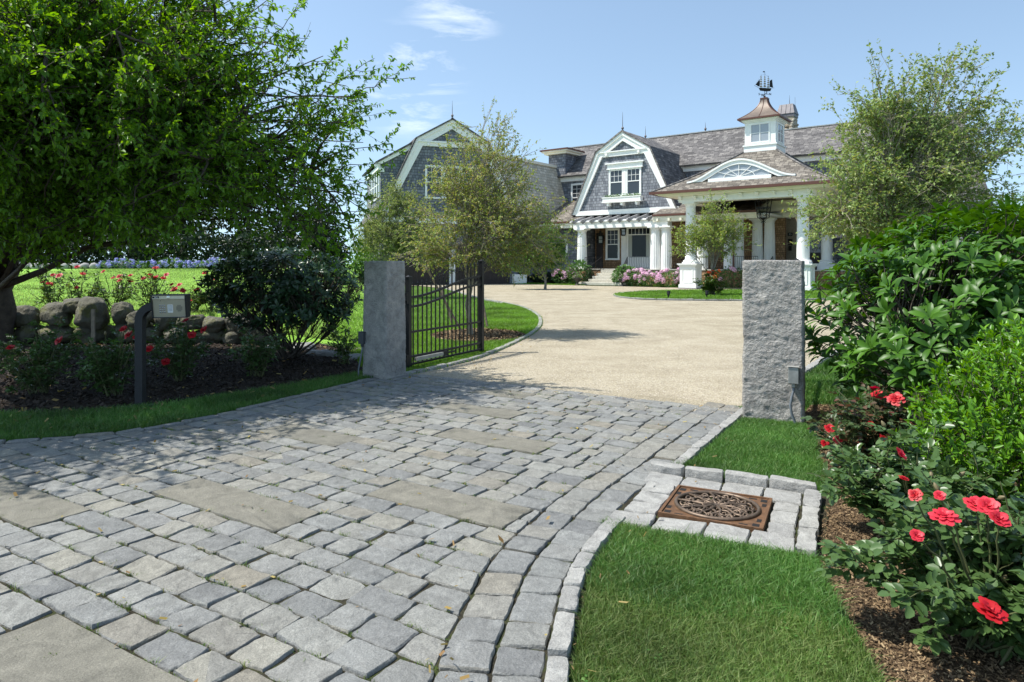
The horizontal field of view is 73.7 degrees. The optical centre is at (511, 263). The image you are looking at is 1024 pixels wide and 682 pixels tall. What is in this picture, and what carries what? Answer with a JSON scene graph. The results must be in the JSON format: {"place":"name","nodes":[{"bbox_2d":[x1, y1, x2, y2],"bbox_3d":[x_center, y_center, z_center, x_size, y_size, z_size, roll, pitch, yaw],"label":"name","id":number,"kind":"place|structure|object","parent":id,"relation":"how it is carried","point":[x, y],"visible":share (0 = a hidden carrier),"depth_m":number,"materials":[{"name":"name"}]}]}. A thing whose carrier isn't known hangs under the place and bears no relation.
{"place":"outdoors","nodes":[
{"label":"outdoors","id":0,"kind":"place"},
{"bbox_2d":[13,265,363,343],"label":"lawn","id":1,"kind":"structure","parent":0,"point":[324,341],"depth_m":25.13,"materials":[{"name":"green plant"}]},
{"bbox_2d":[18,271,74,306],"bbox_3d":[-10.325,0.621,15.166,0.902,0.965,0.974,0,0,44],"label":"rose bush","id":2,"kind":"object","parent":1,"relation":"on","point":[48,289],"visible":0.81,"depth_m":15.19,"materials":[{"name":"green plant"}]},
{"bbox_2d":[19,263,137,268],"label":"stone wall","id":3,"kind":"structure","parent":1,"relation":"on","point":[88,266],"depth_m":44.76,"materials":[{"name":"stone"}]},
{"bbox_2d":[52,265,105,298],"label":"rose bush","id":4,"kind":"object","parent":1,"relation":"on","point":[77,293],"visible":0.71,"depth_m":15.25,"materials":[{"name":"green plant"}]},
{"bbox_2d":[96,260,117,268],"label":"hydrangea","id":5,"kind":"object","parent":1,"relation":"on","point":[108,265],"visible":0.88,"depth_m":44.50,"materials":[{"name":"purple plant"}]},
{"bbox_2d":[92,270,141,310],"bbox_3d":[-8.836,0.624,15.328,0.989,0.957,0.865,0,0,-25],"label":"rose bush","id":6,"kind":"object","parent":1,"relation":"on","point":[120,289],"visible":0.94,"depth_m":15.21,"materials":[{"name":"green plant"}]},
{"bbox_2d":[110,257,135,268],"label":"hydrangea","id":7,"kind":"object","parent":1,"relation":"on","point":[115,262],"visible":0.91,"depth_m":44.44,"materials":[{"name":"purple plant"}]},
{"bbox_2d":[84,229,189,260],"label":"evergreen tree","id":8,"kind":"object","parent":1,"relation":"on","point":[146,244],"depth_m":61.84,"materials":[{"name":"green plant"}]},
{"bbox_2d":[127,259,154,268],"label":"hydrangea","id":9,"kind":"object","parent":1,"relation":"on","point":[137,265],"visible":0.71,"depth_m":44.57,"materials":[{"name":"purple plant"}]},
{"bbox_2d":[125,266,181,305],"bbox_3d":[-7.880,0.594,15.229,1.174,1.052,0.834,0,0,0],"label":"rose bush","id":10,"kind":"object","parent":1,"relation":"on","point":[153,287],"visible":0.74,"depth_m":15.12,"materials":[{"name":"green plant"}]},
{"bbox_2d":[141,259,168,268],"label":"hydrangea","id":11,"kind":"object","parent":1,"relation":"on","point":[152,262],"visible":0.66,"depth_m":44.43,"materials":[{"name":"purple plant"}]},
{"bbox_2d":[19,229,300,267],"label":"hedge","id":12,"kind":"object","parent":1,"relation":"on","point":[224,248],"visible":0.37,"depth_m":51.62,"materials":[{"name":"green plant"}]},
{"bbox_2d":[159,257,185,268],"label":"hydrangea","id":13,"kind":"object","parent":1,"relation":"on","point":[173,261],"visible":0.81,"depth_m":44.71,"materials":[{"name":"purple plant"}]},
{"bbox_2d":[127,194,227,261],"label":"evergreen tree","id":14,"kind":"object","parent":1,"relation":"on","point":[207,229],"visible":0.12,"depth_m":59.48,"materials":[{"name":"green plant"}]},
{"bbox_2d":[173,260,196,268],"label":"hydrangea","id":15,"kind":"object","parent":1,"relation":"on","point":[190,264],"visible":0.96,"depth_m":44.37,"materials":[{"name":"purple plant"}]},
{"bbox_2d":[170,287,207,311],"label":"rose bush","id":16,"kind":"object","parent":1,"relation":"on","point":[194,299],"visible":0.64,"depth_m":15.19,"materials":[{"name":"green plant"}]},
{"bbox_2d":[191,260,212,268],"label":"hydrangea","id":17,"kind":"object","parent":1,"relation":"on","point":[201,263],"visible":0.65,"depth_m":44.54,"materials":[{"name":"purple plant"}]},
{"bbox_2d":[189,272,222,311],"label":"rose bush","id":18,"kind":"object","parent":1,"relation":"on","point":[209,303],"visible":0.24,"depth_m":15.24,"materials":[{"name":"green plant"}]},
{"bbox_2d":[0,0,414,346],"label":"crabapple tree","id":19,"kind":"object","parent":1,"relation":"on","point":[110,128],"visible":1,"depth_m":8.69,"materials":[{"name":"green plant"}]},
{"bbox_2d":[205,257,225,267],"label":"hydrangea","id":20,"kind":"object","parent":1,"relation":"on","point":[214,261],"visible":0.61,"depth_m":44.40,"materials":[{"name":"purple plant"}]},
{"bbox_2d":[199,189,280,256],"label":"evergreen tree","id":21,"kind":"object","parent":1,"relation":"on","point":[224,226],"visible":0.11,"depth_m":61.03,"materials":[{"name":"green plant"}]},
{"bbox_2d":[239,190,338,267],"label":"evergreen tree","id":22,"kind":"object","parent":1,"relation":"on","point":[289,229],"visible":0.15,"depth_m":58.60,"materials":[{"name":"green plant"}]},
{"bbox_2d":[286,184,357,273],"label":"conifer","id":23,"kind":"object","parent":1,"relation":"on","point":[315,249],"visible":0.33,"depth_m":51.45,"materials":[{"name":"green plant"}]},
{"bbox_2d":[343,242,382,281],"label":"bush","id":24,"kind":"object","parent":1,"relation":"on","point":[359,259],"visible":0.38,"depth_m":49.73,"materials":[{"name":"green plant"}]},
{"bbox_2d":[0,374,829,681],"bbox_3d":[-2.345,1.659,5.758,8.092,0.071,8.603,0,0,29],"label":"paving","id":25,"kind":"structure","parent":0,"point":[383,637],"depth_m":4.16,"materials":[{"name":"stone"}]},
{"bbox_2d":[0,347,556,681],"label":"paving slabs","id":26,"kind":"structure","parent":25,"relation":"on","point":[83,655],"depth_m":4.53,"materials":[{"name":"stone"}]},
{"bbox_2d":[6,377,658,681],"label":"fallen leaves","id":27,"kind":"object","parent":25,"relation":"on","point":[99,528],"visible":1,"depth_m":4.84,"materials":[{"name":"brown plant"}]},
{"bbox_2d":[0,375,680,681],"bbox_3d":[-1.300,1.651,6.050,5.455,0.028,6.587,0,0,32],"label":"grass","id":28,"kind":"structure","parent":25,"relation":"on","point":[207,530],"depth_m":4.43,"materials":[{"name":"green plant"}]},
{"bbox_2d":[400,373,733,416],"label":"gravel stones","id":29,"kind":"object","parent":25,"relation":"on","point":[559,392],"visible":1,"depth_m":8.68,"materials":[{"name":"beige gravel"}]},
{"bbox_2d":[607,471,801,552],"bbox_3d":[1.341,1.661,4.634,1.135,0.057,1.119,0,0,26],"label":"drain surround","id":30,"kind":"object","parent":25,"relation":"on","point":[650,498],"visible":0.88,"depth_m":4.51,"materials":[{"name":"stone"}]},
{"bbox_2d":[658,485,772,532],"bbox_3d":[1.380,1.659,4.600,0.650,0.082,0.610,0,0,26],"label":"drain grate","id":31,"kind":"object","parent":30,"relation":"in","point":[726,502],"visible":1,"depth_m":4.56,"materials":[{"name":"brown metal"}]},
{"bbox_2d":[581,406,833,681],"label":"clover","id":32,"kind":"object","parent":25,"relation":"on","point":[582,678],"visible":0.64,"depth_m":2.92,"materials":[{"name":"green plant"}]},
{"bbox_2d":[44,0,1023,263],"label":"sky","id":33,"kind":"structure","parent":0,"point":[570,70],"materials":[{"name":"blue"}]},
{"bbox_2d":[326,264,886,681],"bbox_3d":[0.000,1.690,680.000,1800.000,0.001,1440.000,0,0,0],"label":"ground","id":34,"kind":"structure","parent":0,"point":[420,289],"depth_m":27.85,"materials":[{"name":"green plant"}]},
{"bbox_2d":[0,341,362,412],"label":"mulch bed","id":35,"kind":"object","parent":34,"relation":"on","point":[212,387],"visible":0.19,"depth_m":9.74,"materials":[{"name":"wood"}]},
{"bbox_2d":[0,313,86,395],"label":"rose bush","id":36,"kind":"object","parent":35,"relation":"on","point":[38,350],"visible":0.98,"depth_m":8.71,"materials":[{"name":"green plant"}]},
{"bbox_2d":[91,309,94,365],"bbox_3d":[-6.176,1.180,10.067,0.050,1.000,0.024,0,0,0],"label":"wooden stake","id":37,"kind":"object","parent":35,"relation":"on","point":[93,323],"visible":0.43,"depth_m":10.05,"materials":[{"name":"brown wood"}]},
{"bbox_2d":[65,325,153,396],"bbox_3d":[-4.967,1.219,8.587,0.986,0.914,0.916,0,0,-17],"label":"rose bush","id":38,"kind":"object","parent":35,"relation":"on","point":[103,371],"visible":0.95,"depth_m":8.47,"materials":[{"name":"green plant"}]},
{"bbox_2d":[13,296,271,343],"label":"boulder wall","id":39,"kind":"structure","parent":35,"relation":"on","point":[123,313],"depth_m":14.09,"materials":[{"name":"grey stone"}]},
{"bbox_2d":[128,294,189,408],"bbox_3d":[-4.080,1.021,7.883,0.701,1.318,0.338,0,0,0],"label":"entry phone","id":40,"kind":"object","parent":35,"relation":"in","point":[168,306],"visible":0.99,"depth_m":7.86,"materials":[{"name":"black metal"}]},
{"bbox_2d":[146,318,213,381],"bbox_3d":[-4.704,1.223,9.695,0.899,1.120,0.886,0,0,-10],"label":"rose bush","id":41,"kind":"object","parent":35,"relation":"on","point":[181,357],"visible":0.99,"depth_m":9.59,"materials":[{"name":"green plant"}]},
{"bbox_2d":[6,342,361,429],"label":"fallen leaves","id":42,"kind":"object","parent":35,"relation":"on","point":[54,399],"visible":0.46,"depth_m":8.70,"materials":[{"name":"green plant"}]},
{"bbox_2d":[223,327,289,376],"bbox_3d":[-3.755,1.321,10.082,0.938,0.730,0.861,0,0,-21],"label":"rose bush","id":43,"kind":"object","parent":35,"relation":"on","point":[259,363],"visible":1,"depth_m":10.03,"materials":[{"name":"green plant"}]},
{"bbox_2d":[193,244,363,358],"bbox_3d":[-3.992,0.684,11.986,3.082,2.035,2.024,0,0,0],"label":"rhododendron","id":44,"kind":"object","parent":35,"relation":"on","point":[292,293],"visible":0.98,"depth_m":11.54,"materials":[{"name":"green plant"}]},
{"bbox_2d":[315,349,345,356],"bbox_3d":[-3.226,1.653,12.322,0.661,0.190,0.389,0,0,6],"label":"edging rock","id":45,"kind":"object","parent":35,"relation":"on","point":[324,352],"visible":0.46,"depth_m":12.18,"materials":[{"name":"stone"}]},
{"bbox_2d":[324,325,362,364],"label":"shrub","id":46,"kind":"object","parent":35,"relation":"on","point":[341,348],"visible":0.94,"depth_m":11.18,"materials":[{"name":"green plant"}]},
{"bbox_2d":[0,370,372,441],"bbox_3d":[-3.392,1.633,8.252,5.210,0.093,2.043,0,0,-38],"label":"grass","id":47,"kind":"structure","parent":34,"relation":"on","point":[36,425],"depth_m":7.42,"materials":[{"name":"green plant"}]},
{"bbox_2d":[358,261,405,378],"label":"granite pillar","id":48,"kind":"structure","parent":34,"relation":"on","point":[382,338],"depth_m":9.86,"materials":[{"name":"grey stone"}]},
{"bbox_2d":[405,259,484,367],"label":"iron gate","id":49,"kind":"structure","parent":48,"relation":"attached to","point":[411,357],"depth_m":11.62,"materials":[{"name":"black metal"}]},
{"bbox_2d":[339,173,445,266],"bbox_3d":[-5.499,-1.400,33.018,5.464,6.193,3.466,0,0,0],"label":"olive tree","id":50,"kind":"object","parent":34,"relation":"on","point":[388,239],"visible":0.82,"depth_m":32.65,"materials":[{"name":"green plant"}]},
{"bbox_2d":[329,289,542,374],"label":"grass","id":51,"kind":"structure","parent":34,"relation":"on","point":[508,316],"depth_m":18.09,"materials":[{"name":"green plant"}]},
{"bbox_2d":[359,106,526,284],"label":"garage wing","id":52,"kind":"structure","parent":34,"relation":"on","point":[410,166],"depth_m":52.44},
{"bbox_2d":[374,174,376,200],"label":"dormer window","id":53,"kind":"structure","parent":52,"relation":"in","point":[375,179],"depth_m":54.05,"materials":[{"name":"white paint"}]},
{"bbox_2d":[376,171,379,198],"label":"dormer window","id":54,"kind":"structure","parent":52,"relation":"in","point":[378,179],"depth_m":52.45,"materials":[{"name":"white paint"}]},
{"bbox_2d":[397,251,448,284],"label":"garage door","id":55,"kind":"structure","parent":52,"relation":"in","point":[416,276],"depth_m":52.16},
{"bbox_2d":[425,165,442,198],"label":"window","id":56,"kind":"structure","parent":52,"relation":"in","point":[427,171],"depth_m":52.44,"materials":[{"name":"white paint"}]},
{"bbox_2d":[455,250,504,283],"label":"garage door","id":57,"kind":"structure","parent":52,"relation":"in","point":[490,277],"depth_m":53.88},
{"bbox_2d":[432,328,524,341],"bbox_3d":[-0.791,1.670,15.819,2.300,0.001,3.000,0,0,0],"label":"mulch bed","id":58,"kind":"object","parent":34,"relation":"on","point":[485,335],"visible":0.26,"depth_m":15.74,"materials":[{"name":"brown plant"}]},
{"bbox_2d":[424,265,461,331],"bbox_3d":[-1.655,0.866,16.529,0.959,1.650,0.045,0,0,6],"label":"tree stake","id":59,"kind":"object","parent":58,"relation":"on","point":[430,275],"visible":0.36,"depth_m":16.52,"materials":[{"name":"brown wood"}]},
{"bbox_2d":[387,98,589,334],"bbox_3d":[-0.606,-1.086,15.823,4.156,5.558,3.645,0,0,-36],"label":"pear tree","id":60,"kind":"object","parent":58,"relation":"on","point":[497,213],"visible":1,"depth_m":15.57,"materials":[{"name":"green plant"}]},
{"bbox_2d":[406,288,846,681],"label":"kerb","id":61,"kind":"structure","parent":34,"relation":"on","point":[559,648],"depth_m":4.40,"materials":[{"name":"stone"}]},
{"bbox_2d":[501,71,993,290],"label":"shingle house","id":62,"kind":"structure","parent":34,"relation":"on","point":[760,155],"depth_m":50.79,"materials":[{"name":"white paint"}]},
{"bbox_2d":[571,183,582,200],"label":"window","id":63,"kind":"structure","parent":62,"relation":"in","point":[575,188],"depth_m":61.08,"materials":[{"name":"white paint"}]},
{"bbox_2d":[596,233,602,267],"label":"side door","id":64,"kind":"structure","parent":62,"relation":"in","point":[599,247],"depth_m":57.24,"materials":[{"name":"brown wood"}]},
{"bbox_2d":[597,230,603,243],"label":"lantern","id":65,"kind":"object","parent":62,"relation":"hanging from","point":[600,239],"visible":0.98,"depth_m":56.64,"materials":[{"name":"black metal"}]},
{"bbox_2d":[605,228,619,259],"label":"window","id":66,"kind":"structure","parent":62,"relation":"in","point":[612,234],"depth_m":56.54,"materials":[{"name":"white paint"}]},
{"bbox_2d":[609,168,623,196],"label":"window","id":67,"kind":"structure","parent":62,"relation":"in","point":[616,176],"depth_m":53.45,"materials":[{"name":"white paint"}]},
{"bbox_2d":[604,192,640,196],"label":"window box flowers","id":68,"kind":"object","parent":62,"relation":"on","point":[633,194],"visible":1,"depth_m":52.51,"materials":[{"name":"green plant"}]},
{"bbox_2d":[626,167,641,195],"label":"window","id":69,"kind":"structure","parent":62,"relation":"in","point":[633,175],"depth_m":52.56,"materials":[{"name":"white paint"}]},
{"bbox_2d":[626,227,650,258],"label":"window","id":70,"kind":"structure","parent":62,"relation":"in","point":[638,239],"depth_m":55.16,"materials":[{"name":"white paint"}]},
{"bbox_2d":[750,122,769,142],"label":"cupola window","id":71,"kind":"structure","parent":62,"relation":"in","point":[759,132],"depth_m":44.09,"materials":[{"name":"white paint"}]},
{"bbox_2d":[754,199,771,223],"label":"lantern","id":72,"kind":"object","parent":62,"relation":"hanging from","point":[763,218],"visible":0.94,"depth_m":42.98,"materials":[{"name":"black metal"}]},
{"bbox_2d":[777,122,783,143],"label":"cupola window","id":73,"kind":"structure","parent":62,"relation":"in","point":[780,128],"depth_m":44.28,"materials":[{"name":"white paint"}]},
{"bbox_2d":[809,217,828,263],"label":"front door","id":74,"kind":"structure","parent":62,"relation":"in","point":[817,252],"depth_m":48.69,"materials":[{"name":"glass"}]},
{"bbox_2d":[742,260,805,423],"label":"granite pillar","id":75,"kind":"structure","parent":34,"relation":"on","point":[773,355],"depth_m":7.13,"materials":[{"name":"grey stone"}]},
{"bbox_2d":[778,39,1023,321],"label":"pear tree","id":76,"kind":"object","parent":34,"relation":"on","point":[940,176],"visible":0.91,"depth_m":18.39,"materials":[{"name":"green plant"}]},
{"bbox_2d":[805,379,1023,681],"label":"mulch bed","id":77,"kind":"object","parent":34,"relation":"on","point":[929,666],"visible":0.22,"depth_m":3.04,"materials":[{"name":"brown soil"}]},
{"bbox_2d":[800,380,973,475],"bbox_3d":[2.956,1.307,5.348,1.209,0.741,1.142,0,0,40],"label":"rose bush","id":78,"kind":"object","parent":77,"relation":"on","point":[878,411],"visible":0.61,"depth_m":5.37,"materials":[{"name":"green plant"}]},
{"bbox_2d":[804,193,1023,430],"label":"rhododendron","id":79,"kind":"object","parent":77,"relation":"on","point":[969,291],"visible":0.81,"depth_m":6.87,"materials":[{"name":"green plant"}]},
{"bbox_2d":[807,419,1023,545],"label":"rose bush","id":80,"kind":"object","parent":77,"relation":"on","point":[854,477],"visible":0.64,"depth_m":4.04,"materials":[{"name":"green plant"}]},
{"bbox_2d":[813,448,1023,665],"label":"rose bush","id":81,"kind":"object","parent":77,"relation":"on","point":[970,574],"visible":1,"depth_m":2.92,"materials":[{"name":"green plant"}]},
{"bbox_2d":[888,313,1023,515],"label":"inkberry bush","id":82,"kind":"object","parent":77,"relation":"on","point":[1002,440],"visible":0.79,"depth_m":4.49,"materials":[{"name":"green plant"}]},
{"bbox_2d":[959,192,1023,240],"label":"broadleaf tree","id":83,"kind":"object","parent":34,"relation":"on","point":[1021,196],"visible":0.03,"depth_m":35.47,"materials":[{"name":"green plant"}]},
{"bbox_2d":[411,284,916,410],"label":"gravel drive","id":84,"kind":"structure","parent":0,"point":[721,321],"depth_m":13.93,"materials":[{"name":"beige gravel"}]},
{"bbox_2d":[499,218,573,289],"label":"round shrub tree","id":85,"kind":"object","parent":84,"relation":"on","point":[558,248],"visible":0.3,"depth_m":42.72,"materials":[{"name":"green plant"}]},
{"bbox_2d":[407,309,753,679],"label":"fallen leaves","id":86,"kind":"object","parent":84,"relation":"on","point":[451,658],"visible":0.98,"depth_m":3.54,"materials":[{"name":"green plant"}]},
{"bbox_2d":[422,320,742,403],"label":"gravel stones","id":87,"kind":"object","parent":84,"relation":"on","point":[592,371],"visible":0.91,"depth_m":11.06,"materials":[{"name":"beige gravel"}]},
{"bbox_2d":[715,265,742,287],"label":"hydrangea","id":88,"kind":"object","parent":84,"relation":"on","point":[734,274],"visible":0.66,"depth_m":44.52,"materials":[{"name":"green plant"}]},
{"bbox_2d":[805,351,889,407],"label":"grass","id":89,"kind":"structure","parent":0,"point":[820,377],"depth_m":9.01,"materials":[{"name":"green plant"}]},
{"label":"turf","id":90,"kind":"structure","parent":0,"visible":0},
{"bbox_2d":[563,514,900,681],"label":"grass","id":91,"kind":"structure","parent":90,"relation":"on","point":[611,633],"depth_m":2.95,"materials":[{"name":"green plant"}]},
{"label":"turf","id":92,"kind":"structure","parent":0,"visible":0},
{"bbox_2d":[671,405,825,490],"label":"grass","id":93,"kind":"structure","parent":92,"relation":"on","point":[772,441],"depth_m":5.94,"materials":[{"name":"green plant"}]},
{"label":"island lawn","id":94,"kind":"structure","parent":0,"visible":0},
{"bbox_2d":[693,268,728,294],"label":"rose bush","id":95,"kind":"object","parent":94,"relation":"on","point":[711,283],"visible":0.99,"depth_m":34.06,"materials":[{"name":"green plant"}]},
{"bbox_2d":[670,188,761,294],"bbox_3d":[9.996,-1.062,34.663,4.309,5.526,3.319,0,0,-28],"label":"crabapple sapling","id":96,"kind":"object","parent":94,"relation":"on","point":[720,239],"visible":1,"depth_m":34.42,"materials":[{"name":"green plant"}]},
{"bbox_2d":[613,288,860,299],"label":"grass","id":97,"kind":"structure","parent":94,"relation":"on","point":[688,294],"depth_m":34.33,"materials":[{"name":"green plant"}]},
{"label":"house lawn","id":98,"kind":"structure","parent":0,"visible":0},
{"bbox_2d":[530,271,552,282],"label":"shrub","id":99,"kind":"object","parent":98,"relation":"on","point":[535,280],"visible":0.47,"depth_m":55.48,"materials":[{"name":"green plant"}]},
{"bbox_2d":[511,282,585,284],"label":"grass","id":100,"kind":"structure","parent":98,"relation":"on","point":[548,283],"depth_m":53.07,"materials":[{"name":"green plant"}]},
{"bbox_2d":[547,272,568,283],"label":"shrub","id":101,"kind":"object","parent":98,"relation":"on","point":[549,280],"visible":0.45,"depth_m":53.99,"materials":[{"name":"green plant"}]},
{"bbox_2d":[551,268,577,283],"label":"hydrangea","id":102,"kind":"object","parent":98,"relation":"on","point":[554,276],"visible":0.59,"depth_m":53.02,"materials":[{"name":"green plant"}]},
{"bbox_2d":[565,259,591,283],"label":"hydrangea","id":103,"kind":"object","parent":98,"relation":"on","point":[579,263],"visible":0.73,"depth_m":52.41,"materials":[{"name":"green plant"}]},
{"label":"house lawn","id":104,"kind":"structure","parent":0,"visible":0},
{"bbox_2d":[610,264,638,284],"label":"hydrangea","id":105,"kind":"object","parent":104,"relation":"on","point":[619,272],"visible":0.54,"depth_m":49.93,"materials":[{"name":"green plant"}]},
{"bbox_2d":[620,267,649,285],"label":"hydrangea","id":106,"kind":"object","parent":104,"relation":"on","point":[635,276],"visible":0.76,"depth_m":48.88,"materials":[{"name":"pink plant"}]},
{"bbox_2d":[637,270,663,286],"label":"hydrangea","id":107,"kind":"object","parent":104,"relation":"on","point":[652,274],"visible":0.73,"depth_m":47.85,"materials":[{"name":"pink plant"}]},
{"bbox_2d":[654,268,679,286],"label":"hydrangea","id":108,"kind":"object","parent":104,"relation":"on","point":[659,277],"visible":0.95,"depth_m":46.83,"materials":[{"name":"pink plant"}]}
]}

